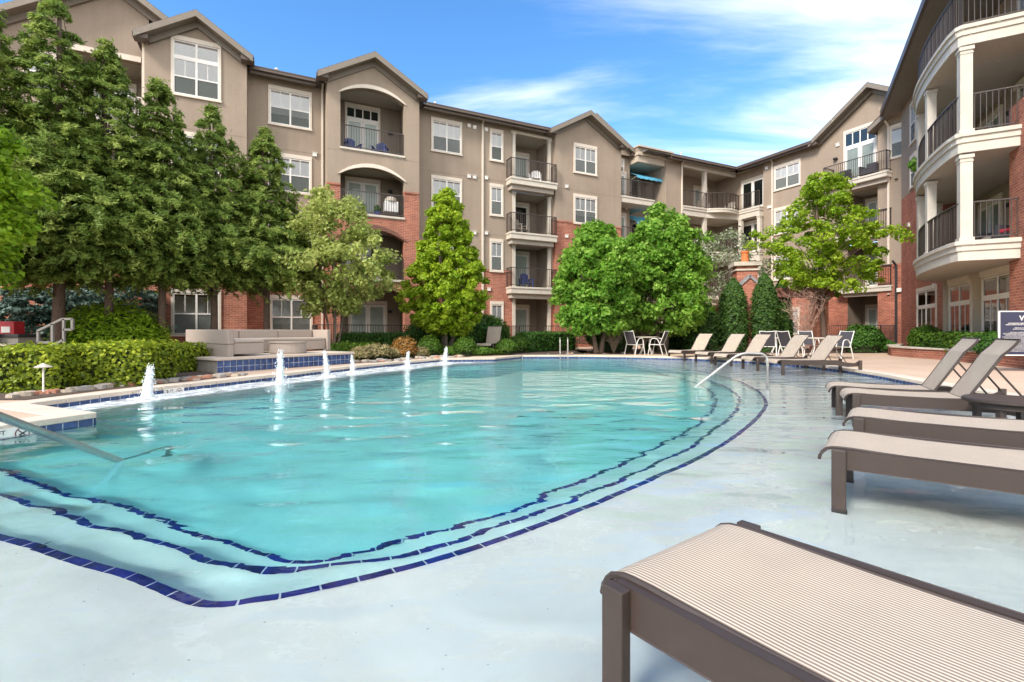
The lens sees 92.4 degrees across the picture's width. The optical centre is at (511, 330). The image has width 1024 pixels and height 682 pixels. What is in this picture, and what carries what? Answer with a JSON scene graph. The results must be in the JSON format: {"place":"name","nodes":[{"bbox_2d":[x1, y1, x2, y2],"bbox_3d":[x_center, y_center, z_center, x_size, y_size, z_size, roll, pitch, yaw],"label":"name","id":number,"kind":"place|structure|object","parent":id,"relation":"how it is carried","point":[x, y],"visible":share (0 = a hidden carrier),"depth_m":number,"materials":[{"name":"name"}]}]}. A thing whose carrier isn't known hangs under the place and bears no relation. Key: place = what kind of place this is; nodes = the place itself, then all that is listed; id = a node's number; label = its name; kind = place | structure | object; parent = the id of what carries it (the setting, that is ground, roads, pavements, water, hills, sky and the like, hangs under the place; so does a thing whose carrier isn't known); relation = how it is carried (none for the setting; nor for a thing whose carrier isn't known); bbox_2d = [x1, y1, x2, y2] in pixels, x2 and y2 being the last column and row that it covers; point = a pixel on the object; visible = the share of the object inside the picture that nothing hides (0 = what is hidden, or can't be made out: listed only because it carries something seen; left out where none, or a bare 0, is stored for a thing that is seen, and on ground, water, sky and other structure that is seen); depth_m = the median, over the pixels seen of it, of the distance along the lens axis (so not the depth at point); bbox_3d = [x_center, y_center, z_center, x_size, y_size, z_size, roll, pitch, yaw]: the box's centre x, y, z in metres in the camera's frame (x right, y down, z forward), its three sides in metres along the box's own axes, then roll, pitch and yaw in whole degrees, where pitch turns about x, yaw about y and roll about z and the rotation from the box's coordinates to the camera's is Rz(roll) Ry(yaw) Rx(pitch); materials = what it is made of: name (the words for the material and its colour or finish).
{"place":"outdoors","nodes":[
{"label":"outdoors","id":0,"kind":"place"},
{"bbox_2d":[0,349,887,399],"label":"planting bed","id":1,"kind":"object","parent":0,"point":[195,373],"visible":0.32,"depth_m":19.82,"materials":[{"name":"brown"}]},
{"bbox_2d":[0,334,46,348],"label":"outdoor counter","id":2,"kind":"object","parent":1,"relation":"on","point":[13,338],"visible":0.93,"depth_m":12.81,"materials":[{"name":"grey concrete"}]},
{"bbox_2d":[0,321,24,333],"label":"red cabinet","id":3,"kind":"object","parent":2,"relation":"on","point":[12,327],"visible":0.97,"depth_m":13.10,"materials":[{"name":"paint"}]},
{"bbox_2d":[0,123,61,291],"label":"young tree","id":4,"kind":"object","parent":1,"relation":"on","point":[16,230],"visible":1,"depth_m":9.01,"materials":[{"name":"green plant"}]},
{"bbox_2d":[0,340,85,392],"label":"golden hedge","id":5,"kind":"object","parent":1,"relation":"on","point":[18,363],"visible":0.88,"depth_m":7.76,"materials":[{"name":"green plant"}]},
{"bbox_2d":[0,288,101,340],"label":"spruce tree","id":6,"kind":"object","parent":1,"relation":"on","point":[17,307],"visible":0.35,"depth_m":16.55,"materials":[{"name":"green plant"}]},
{"bbox_2d":[0,0,113,297],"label":"evergreen tree","id":7,"kind":"object","parent":1,"relation":"on","point":[7,54],"visible":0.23,"depth_m":12.75,"materials":[{"name":"green plant"}]},
{"bbox_2d":[0,0,162,345],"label":"evergreen tree","id":8,"kind":"object","parent":1,"relation":"on","point":[58,73],"visible":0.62,"depth_m":12.99,"materials":[{"name":"green plant"}]},
{"bbox_2d":[41,298,172,344],"bbox_3d":[-11.895,0.015,14.625,3.489,1.985,2.375,0,0,0],"label":"bush","id":9,"kind":"object","parent":1,"relation":"on","point":[123,323],"visible":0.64,"depth_m":14.07,"materials":[{"name":"green plant"}]},
{"bbox_2d":[9,36,207,318],"bbox_3d":[-11.676,-3.757,14.148,4.925,9.421,4.967,0,0,0],"label":"evergreen tree","id":10,"kind":"object","parent":1,"relation":"on","point":[108,67],"visible":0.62,"depth_m":13.67,"materials":[{"name":"green plant"}]},
{"bbox_2d":[40,284,179,332],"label":"spruce tree","id":11,"kind":"object","parent":1,"relation":"on","point":[152,306],"visible":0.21,"depth_m":18.13,"materials":[{"name":"green plant"}]},
{"bbox_2d":[55,336,181,386],"bbox_3d":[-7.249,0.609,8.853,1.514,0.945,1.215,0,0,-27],"label":"golden hedge","id":12,"kind":"object","parent":1,"relation":"on","point":[114,361],"visible":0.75,"depth_m":8.54,"materials":[{"name":"green plant"}]},
{"bbox_2d":[69,76,231,341],"bbox_3d":[-10.707,-3.375,14.993,4.388,8.659,4.247,0,0,0],"label":"evergreen tree","id":13,"kind":"object","parent":1,"relation":"on","point":[160,94],"visible":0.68,"depth_m":14.42,"materials":[{"name":"green plant"}]},
{"bbox_2d":[148,339,211,372],"bbox_3d":[-8.054,0.644,11.737,1.196,0.862,1.393,0,0,13],"label":"golden hedge","id":14,"kind":"object","parent":1,"relation":"on","point":[189,353],"visible":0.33,"depth_m":11.60,"materials":[{"name":"green plant"}]},
{"bbox_2d":[113,102,284,329],"bbox_3d":[-9.906,-3.279,16.423,5.171,8.467,5.015,0,0,0],"label":"evergreen tree","id":15,"kind":"object","parent":1,"relation":"on","point":[224,183],"visible":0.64,"depth_m":15.60,"materials":[{"name":"green plant"}]},
{"bbox_2d":[199,126,337,329],"bbox_3d":[-8.707,-3.106,17.227,4.633,8.120,4.956,0,0,0],"label":"evergreen tree","id":16,"kind":"object","parent":1,"relation":"on","point":[282,236],"visible":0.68,"depth_m":16.59,"materials":[{"name":"green plant"}]},
{"bbox_2d":[269,184,401,345],"bbox_3d":[-6.325,-2.151,17.516,4.525,6.232,4.192,0,0,-26],"label":"olive tree","id":17,"kind":"object","parent":1,"relation":"on","point":[339,296],"visible":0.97,"depth_m":16.77,"materials":[{"name":"green plant"}]},
{"bbox_2d":[326,340,375,351],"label":"hedge","id":18,"kind":"object","parent":1,"relation":"on","point":[346,346],"visible":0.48,"depth_m":17.37,"materials":[{"name":"green plant"}]},
{"bbox_2d":[336,331,383,345],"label":"hedge","id":19,"kind":"object","parent":1,"relation":"on","point":[361,337],"visible":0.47,"depth_m":19.70,"materials":[{"name":"green plant"}]},
{"bbox_2d":[363,342,396,358],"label":"grass tuft","id":20,"kind":"object","parent":1,"relation":"on","point":[379,350],"visible":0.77,"depth_m":16.54,"materials":[{"name":"plant"}]},
{"bbox_2d":[377,330,421,346],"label":"hedge","id":21,"kind":"object","parent":1,"relation":"on","point":[388,338],"visible":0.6,"depth_m":20.57,"materials":[{"name":"green plant"}]},
{"bbox_2d":[391,335,419,357],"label":"orange shrub","id":22,"kind":"object","parent":1,"relation":"on","point":[405,346],"visible":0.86,"depth_m":17.21,"materials":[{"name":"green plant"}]},
{"bbox_2d":[417,334,441,355],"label":"boxwood","id":23,"kind":"object","parent":1,"relation":"on","point":[432,344],"visible":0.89,"depth_m":18.32,"materials":[{"name":"green plant"}]},
{"bbox_2d":[394,187,491,346],"bbox_3d":[-2.710,-2.384,19.592,3.823,6.731,3.998,0,0,0],"label":"hornbeam tree","id":24,"kind":"object","parent":1,"relation":"on","point":[438,259],"visible":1,"depth_m":18.89,"materials":[{"name":"green plant"}]},
{"bbox_2d":[403,312,510,347],"bbox_3d":[-2.440,0.003,21.973,5.021,1.969,1.907,0,0,0],"label":"bush","id":25,"kind":"object","parent":1,"relation":"on","point":[478,334],"visible":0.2,"depth_m":21.49,"materials":[{"name":"green plant"}]},
{"bbox_2d":[452,336,477,354],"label":"boxwood","id":26,"kind":"object","parent":1,"relation":"on","point":[463,345],"visible":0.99,"depth_m":18.60,"materials":[{"name":"green plant"}]},
{"bbox_2d":[438,345,502,355],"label":"ground cover","id":27,"kind":"object","parent":1,"relation":"on","point":[481,351],"visible":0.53,"depth_m":18.85,"materials":[{"name":"green plant"}]},
{"bbox_2d":[476,326,501,347],"bbox_3d":[-0.864,0.400,20.609,0.800,1.160,1.840,0,0,18],"label":"chaise lounger","id":28,"kind":"object","parent":1,"relation":"on","point":[493,336],"visible":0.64,"depth_m":20.86,"materials":[{"name":"fabric"}]},
{"bbox_2d":[514,330,579,351],"bbox_3d":[1.655,0.522,23.252,3.394,1.109,1.321,0,0,-38],"label":"hedge","id":29,"kind":"object","parent":1,"relation":"on","point":[545,341],"visible":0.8,"depth_m":22.70,"materials":[{"name":"green plant"}]},
{"bbox_2d":[548,219,652,353],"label":"maple tree","id":30,"kind":"object","parent":1,"relation":"on","point":[597,250],"visible":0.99,"depth_m":19.51,"materials":[{"name":"green plant"}]},
{"bbox_2d":[583,331,640,351],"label":"bush","id":31,"kind":"object","parent":1,"relation":"on","point":[621,346],"visible":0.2,"depth_m":22.23,"materials":[{"name":"green plant"}]},
{"bbox_2d":[640,332,682,349],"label":"hedge","id":32,"kind":"object","parent":1,"relation":"on","point":[674,344],"visible":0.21,"depth_m":24.00,"materials":[{"name":"green plant"}]},
{"bbox_2d":[621,202,717,351],"bbox_3d":[6.727,-2.389,21.816,5.079,6.750,5.019,0,0,0],"label":"maple tree","id":33,"kind":"object","parent":1,"relation":"on","point":[672,252],"visible":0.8,"depth_m":20.79,"materials":[{"name":"green plant"}]},
{"bbox_2d":[679,305,721,350],"bbox_3d":[8.630,-0.184,22.575,2.053,2.466,2.031,0,0,0],"label":"shrub","id":34,"kind":"object","parent":1,"relation":"on","point":[712,324],"visible":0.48,"depth_m":22.01,"materials":[{"name":"green plant"}]},
{"bbox_2d":[687,225,774,306],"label":"flowering tree","id":35,"kind":"object","parent":1,"relation":"on","point":[732,233],"visible":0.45,"depth_m":25.19,"materials":[{"name":"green plant"}]},
{"bbox_2d":[718,277,751,351],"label":"arborvitae","id":36,"kind":"object","parent":1,"relation":"on","point":[733,313],"visible":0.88,"depth_m":22.00,"materials":[{"name":"green plant"}]},
{"bbox_2d":[728,251,761,348],"bbox_3d":[10.985,-1.370,23.056,1.243,4.740,1.580,0,0,12],"label":"brick chimney","id":37,"kind":"object","parent":1,"relation":"on","point":[744,271],"visible":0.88,"depth_m":22.70,"materials":[{"name":"brick"}]},
{"bbox_2d":[748,273,782,351],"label":"arborvitae","id":38,"kind":"object","parent":1,"relation":"on","point":[766,312],"visible":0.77,"depth_m":21.84,"materials":[{"name":"green plant"}]},
{"bbox_2d":[775,279,794,351],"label":"arborvitae","id":39,"kind":"object","parent":1,"relation":"on","point":[786,324],"visible":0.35,"depth_m":22.53,"materials":[{"name":"green plant"}]},
{"bbox_2d":[779,288,827,349],"bbox_3d":[12.983,-0.495,21.528,2.158,2.897,1.910,0,0,0],"label":"bare shrub","id":40,"kind":"object","parent":1,"relation":"on","point":[805,327],"visible":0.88,"depth_m":21.44,"materials":[{"name":"plant"}]},
{"bbox_2d":[776,288,833,350],"bbox_3d":[13.126,-0.460,23.125,3.050,2.920,2.150,0,0,0],"label":"brick pergola","id":41,"kind":"object","parent":1,"relation":"on","point":[816,331],"visible":0.45,"depth_m":22.35,"materials":[{"name":"brick"}]},
{"bbox_2d":[742,171,916,342],"bbox_3d":[13.621,-3.062,22.039,6.387,8.040,6.116,0,0,0],"label":"locust tree","id":42,"kind":"object","parent":1,"relation":"on","point":[815,276],"visible":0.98,"depth_m":21.32,"materials":[{"name":"green plant"}]},
{"bbox_2d":[838,324,887,352],"bbox_3d":[15.300,0.333,21.499,2.125,1.292,1.207,0,0,0],"label":"bush","id":43,"kind":"object","parent":1,"relation":"on","point":[867,338],"visible":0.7,"depth_m":21.14,"materials":[{"name":"green plant"}]},
{"bbox_2d":[0,0,921,357],"label":"sky","id":44,"kind":"structure","parent":0,"point":[736,83],"materials":[{"name":"blue"}]},
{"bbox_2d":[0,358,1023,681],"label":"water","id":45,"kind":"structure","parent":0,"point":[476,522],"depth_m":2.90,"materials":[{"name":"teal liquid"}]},
{"bbox_2d":[127,363,162,399],"bbox_3d":[-5.933,0.825,7.994,0.457,0.601,0.493,0,0,0],"label":"fountain jet","id":46,"kind":"object","parent":45,"relation":"on","point":[147,390],"visible":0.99,"depth_m":7.96,"materials":[{"name":"white liquid"}]},
{"bbox_2d":[65,362,475,409],"bbox_3d":[-4.261,1.094,11.876,1.467,0.001,11.337,0,0,25],"label":"water foam","id":47,"kind":"object","parent":45,"relation":"on","point":[85,406],"visible":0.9,"depth_m":9.07,"materials":[{"name":"white"}]},
{"bbox_2d":[265,349,291,385],"bbox_3d":[-4.724,0.751,10.008,0.543,0.752,0.473,0,0,0],"label":"fountain jet","id":48,"kind":"object","parent":45,"relation":"on","point":[280,378],"visible":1,"depth_m":9.94,"materials":[{"name":"white liquid"}]},
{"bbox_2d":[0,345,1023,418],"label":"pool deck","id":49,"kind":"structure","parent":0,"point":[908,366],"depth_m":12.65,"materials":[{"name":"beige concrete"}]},
{"bbox_2d":[194,350,354,372],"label":"raised terrace","id":50,"kind":"structure","parent":49,"relation":"on","point":[265,360],"depth_m":12.38,"materials":[{"name":"blue tile"}]},
{"bbox_2d":[186,330,330,356],"bbox_3d":[-6.688,0.310,13.973,2.070,0.660,3.840,0,0,32],"label":"sectional sofa","id":51,"kind":"object","parent":50,"relation":"on","point":[226,343],"visible":0.91,"depth_m":12.72,"materials":[{"name":"beige fabric"}]},
{"bbox_2d":[269,341,306,353],"bbox_3d":[-6.223,0.468,13.649,0.980,0.345,0.980,0,0,0],"label":"coffee table","id":52,"kind":"object","parent":50,"relation":"on","point":[293,347],"visible":0.98,"depth_m":13.26,"materials":[{"name":"beige stone"}]},
{"bbox_2d":[0,0,744,350],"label":"apartment wing","id":53,"kind":"structure","parent":49,"relation":"on","point":[588,166],"depth_m":24.40,"materials":[{"name":"beige paint"}]},
{"bbox_2d":[171,288,220,335],"bbox_3d":[-12.952,-0.730,20.143,1.790,1.940,0.075,0,0,-26],"label":"window","id":54,"kind":"structure","parent":53,"relation":"in","point":[193,317],"depth_m":20.08,"materials":[{"name":"grey glass"}]},
{"bbox_2d":[171,35,221,102],"bbox_3d":[-12.952,-10.730,20.143,1.790,2.440,0.075,0,0,-26],"label":"window","id":55,"kind":"structure","parent":53,"relation":"in","point":[188,84],"depth_m":20.14,"materials":[{"name":"white paint"}]},
{"bbox_2d":[268,84,311,130],"bbox_3d":[-10.129,-10.155,22.418,1.860,1.790,0.075,0,0,-26],"label":"window","id":56,"kind":"structure","parent":53,"relation":"in","point":[288,116],"depth_m":22.41,"materials":[{"name":"white glass"}]},
{"bbox_2d":[268,152,311,195],"bbox_3d":[-10.129,-7.155,22.418,1.860,1.790,0.075,0,0,-26],"label":"window","id":57,"kind":"structure","parent":53,"relation":"in","point":[300,181],"depth_m":22.59,"materials":[{"name":"glass"}]},
{"bbox_2d":[270,295,312,329],"bbox_3d":[-10.083,-0.655,22.440,1.840,1.890,0.075,0,0,-26],"label":"window","id":58,"kind":"structure","parent":53,"relation":"in","point":[286,317],"depth_m":22.40,"materials":[{"name":"white paint"}]},
{"bbox_2d":[345,102,379,150],"bbox_3d":[-7.527,-9.875,24.750,1.730,2.950,0.055,0,0,-26],"label":"door","id":59,"kind":"structure","parent":53,"relation":"in","point":[355,116],"depth_m":24.74,"materials":[{"name":"white paint"}]},
{"bbox_2d":[345,176,379,214],"bbox_3d":[-7.527,-6.545,24.750,1.730,2.250,0.055,0,0,-26],"label":"door","id":60,"kind":"structure","parent":53,"relation":"in","point":[353,184],"depth_m":24.78,"materials":[{"name":"white paint"}]},
{"bbox_2d":[348,301,386,333],"bbox_3d":[-7.302,-0.350,24.860,1.930,2.300,0.055,0,0,-26],"label":"door","id":61,"kind":"structure","parent":53,"relation":"in","point":[376,314],"depth_m":24.93,"materials":[{"name":"white paint"}]},
{"bbox_2d":[431,116,462,155],"bbox_3d":[-3.411,-10.155,25.709,1.730,1.790,0.075,0,0,-26],"label":"window","id":62,"kind":"structure","parent":53,"relation":"in","point":[442,143],"depth_m":25.70,"materials":[{"name":"glass"}]},
{"bbox_2d":[431,174,462,212],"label":"window","id":63,"kind":"structure","parent":53,"relation":"in","point":[435,188],"depth_m":25.68,"materials":[{"name":"glass"}]},
{"bbox_2d":[489,128,503,162],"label":"window","id":64,"kind":"structure","parent":53,"relation":"in","point":[496,152],"depth_m":26.97,"materials":[{"name":"white paint"}]},
{"bbox_2d":[489,183,503,216],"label":"window","id":65,"kind":"structure","parent":53,"relation":"in","point":[496,206],"depth_m":26.97,"materials":[{"name":"glass"}]},
{"bbox_2d":[489,238,503,272],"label":"window","id":66,"kind":"structure","parent":53,"relation":"in","point":[496,258],"depth_m":26.97,"materials":[{"name":"white paint"}]},
{"bbox_2d":[516,251,528,286],"bbox_3d":[0.518,-3.575,29.525,1.180,2.350,0.055,0,0,-26],"label":"door","id":67,"kind":"structure","parent":53,"relation":"in","point":[522,260],"depth_m":29.57,"materials":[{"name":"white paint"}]},
{"bbox_2d":[516,304,528,331],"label":"door","id":68,"kind":"structure","parent":53,"relation":"in","point":[522,311],"depth_m":29.60,"materials":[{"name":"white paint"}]},
{"bbox_2d":[573,193,596,224],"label":"window","id":69,"kind":"structure","parent":53,"relation":"in","point":[580,215],"depth_m":29.17,"materials":[{"name":"glass"}]},
{"bbox_2d":[573,142,597,176],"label":"window","id":70,"kind":"structure","parent":53,"relation":"in","point":[586,166],"depth_m":29.19,"materials":[{"name":"glass"}]},
{"bbox_2d":[0,355,1023,428],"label":"pool coping","id":71,"kind":"object","parent":49,"relation":"on","point":[53,415],"visible":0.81,"depth_m":8.66,"materials":[{"name":"beige concrete"}]},
{"bbox_2d":[683,82,900,343],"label":"apartment wing","id":72,"kind":"structure","parent":49,"relation":"on","point":[855,132],"depth_m":28.97,"materials":[{"name":"beige paint"}]},
{"bbox_2d":[741,174,762,209],"bbox_3d":[16.865,-9.550,34.362,0.055,2.300,1.930,0,0,-26],"label":"door","id":73,"kind":"structure","parent":72,"relation":"in","point":[752,184],"depth_m":34.37,"materials":[{"name":"white paint"}]},
{"bbox_2d":[773,158,800,191],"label":"window","id":74,"kind":"structure","parent":72,"relation":"in","point":[785,180],"depth_m":31.64,"materials":[{"name":"white paint"}]},
{"bbox_2d":[843,121,877,178],"bbox_3d":[19.675,-9.975,27.729,0.055,3.150,1.780,0,0,-26],"label":"door","id":75,"kind":"structure","parent":72,"relation":"in","point":[857,143],"depth_m":27.80,"materials":[{"name":"white paint"}]},
{"bbox_2d":[889,122,900,159],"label":"window","id":76,"kind":"structure","parent":72,"relation":"in","point":[895,147],"depth_m":25.73,"materials":[{"name":"white paint"}]},
{"bbox_2d":[880,0,1023,345],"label":"apartment wing","id":77,"kind":"structure","parent":49,"relation":"on","point":[954,97],"depth_m":15.70,"materials":[{"name":"white paint"}]},
{"bbox_2d":[909,100,916,146],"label":"window","id":78,"kind":"structure","parent":77,"relation":"in","point":[912,126],"depth_m":23.17,"materials":[{"name":"glass"}]},
{"bbox_2d":[916,284,936,326],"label":"window","id":79,"kind":"structure","parent":77,"relation":"in","point":[927,302],"depth_m":21.26,"materials":[{"name":"white paint"}]},
{"bbox_2d":[948,277,971,332],"bbox_3d":[16.472,-0.655,18.076,0.075,2.390,2.260,0,0,27],"label":"window","id":80,"kind":"structure","parent":77,"relation":"in","point":[959,322],"depth_m":18.03,"materials":[{"name":"beige glass"}]},
{"bbox_2d":[977,192,1002,233],"bbox_3d":[17.111,-3.550,17.582,0.055,2.300,1.980,0,0,27],"label":"door","id":81,"kind":"structure","parent":77,"relation":"in","point":[999,196],"depth_m":17.49,"materials":[{"name":"white paint"}]},
{"bbox_2d":[977,104,1002,129],"bbox_3d":[17.111,-6.550,17.582,0.055,2.300,1.980,0,0,27],"label":"door","id":82,"kind":"structure","parent":77,"relation":"in","point":[995,113],"depth_m":17.19,"materials":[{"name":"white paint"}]},
{"bbox_2d":[981,270,1008,332],"bbox_3d":[15.032,-0.680,15.190,0.075,2.440,2.450,0,0,27],"label":"window","id":83,"kind":"structure","parent":77,"relation":"in","point":[989,309],"depth_m":15.51,"materials":[{"name":"beige glass"}]},
{"bbox_2d":[998,311,1023,355],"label":"rules sign","id":84,"kind":"object","parent":77,"relation":"attached to","point":[1010,324],"visible":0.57,"depth_m":11.57,"materials":[{"name":"blue paint"}]},
{"bbox_2d":[886,344,1023,368],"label":"brick planter","id":85,"kind":"object","parent":49,"relation":"on","point":[899,350],"visible":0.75,"depth_m":16.62,"materials":[{"name":"brick"}]},
{"label":"planter soil","id":86,"kind":"structure","parent":85,"relation":"in","visible":0},
{"bbox_2d":[906,330,989,354],"bbox_3d":[14.933,0.377,16.735,1.160,0.822,4.220,0,0,18],"label":"hedge","id":87,"kind":"object","parent":86,"relation":"on","point":[946,340],"visible":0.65,"depth_m":16.75,"materials":[{"name":"green plant"}]},
{"bbox_2d":[969,331,997,353],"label":"bush","id":88,"kind":"object","parent":86,"relation":"on","point":[985,341],"visible":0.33,"depth_m":14.08,"materials":[{"name":"green plant"}]},
{"label":"pool floor","id":89,"kind":"structure","parent":0,"visible":0},
{"bbox_2d":[0,412,123,461],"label":"pool handrail","id":90,"kind":"object","parent":89,"relation":"on","point":[29,427],"visible":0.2,"depth_m":3.24,"materials":[{"name":"metal"}]},
{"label":"brick steps","id":91,"kind":"object","parent":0,"visible":0},
{"bbox_2d":[36,318,74,345],"bbox_3d":[-10.794,0.063,11.600,0.860,0.714,0.050,0,0,0],"label":"stair handrail","id":92,"kind":"object","parent":91,"relation":"on","point":[64,329],"visible":0.84,"depth_m":11.57,"materials":[{"name":"metal"}]},
{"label":"pool wall","id":93,"kind":"structure","parent":0,"visible":0},
{"bbox_2d":[39,357,921,429],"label":"waterline tiles","id":94,"kind":"object","parent":93,"relation":"attached to","point":[69,424],"visible":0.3,"depth_m":10.76,"materials":[{"name":"blue tile"}]},
{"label":"tanning ledge","id":95,"kind":"structure","parent":93,"relation":"attached to","visible":0},
{"bbox_2d":[668,333,720,360],"bbox_3d":[6.865,0.650,18.455,2.040,1.070,0.800,0,0,-27],"label":"chaise lounger","id":96,"kind":"object","parent":95,"relation":"on","point":[701,341],"visible":0.73,"depth_m":18.45,"materials":[{"name":"fabric"}]},
{"bbox_2d":[694,334,744,362],"bbox_3d":[7.395,0.650,17.073,2.040,1.070,0.800,0,0,-20],"label":"chaise lounger","id":97,"kind":"object","parent":95,"relation":"on","point":[732,343],"visible":0.69,"depth_m":17.08,"materials":[{"name":"fabric"}]},
{"bbox_2d":[694,352,768,388],"bbox_3d":[3.904,1.105,9.509,1.946,1.390,0.092,0,0,17],"label":"pool handrail","id":98,"kind":"object","parent":95,"relation":"on","point":[733,358],"visible":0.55,"depth_m":9.32,"materials":[{"name":"metal"}]},
{"bbox_2d":[713,334,779,365],"bbox_3d":[7.482,0.650,15.589,2.040,1.070,0.800,0,0,-14],"label":"chaise lounger","id":99,"kind":"object","parent":95,"relation":"on","point":[758,343],"visible":0.58,"depth_m":15.57,"materials":[{"name":"fabric"}]},
{"bbox_2d":[740,334,825,370],"bbox_3d":[7.585,0.650,13.826,2.040,1.070,0.800,0,0,-3],"label":"chaise lounger","id":100,"kind":"object","parent":95,"relation":"on","point":[793,346],"visible":0.73,"depth_m":13.74,"materials":[{"name":"fabric"}]},
{"bbox_2d":[600,520,1023,681],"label":"chaise lounger","id":101,"kind":"object","parent":95,"relation":"on","point":[743,601],"visible":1,"depth_m":1.30,"materials":[{"name":"beige fabric"}]},
{"bbox_2d":[764,335,861,374],"bbox_3d":[7.584,0.650,12.451,2.040,1.070,0.800,0,0,1],"label":"chaise lounger","id":102,"kind":"object","parent":95,"relation":"on","point":[823,350],"visible":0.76,"depth_m":12.15,"materials":[{"name":"fabric"}]},
{"bbox_2d":[818,429,1023,509],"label":"chaise lounger","id":103,"kind":"object","parent":95,"relation":"on","point":[986,467],"visible":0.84,"depth_m":2.95,"materials":[{"name":"beige fabric"}]},
{"bbox_2d":[825,337,1023,417],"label":"chaise lounger","id":104,"kind":"object","parent":95,"relation":"on","point":[945,366],"visible":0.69,"depth_m":6.32,"materials":[{"name":"beige fabric"}]},
{"bbox_2d":[839,338,1022,425],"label":"chaise lounger","id":105,"kind":"object","parent":95,"relation":"on","point":[979,370],"visible":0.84,"depth_m":5.47,"materials":[{"name":"beige fabric"}]},
{"bbox_2d":[842,407,1023,447],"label":"chaise lounger","id":106,"kind":"object","parent":95,"relation":"on","point":[1005,432],"visible":0.8,"depth_m":3.94,"materials":[{"name":"beige fabric"}]},
{"bbox_2d":[961,394,1023,419],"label":"side table","id":107,"kind":"object","parent":95,"relation":"on","point":[1000,405],"visible":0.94,"depth_m":4.66,"materials":[{"name":"plastic"}]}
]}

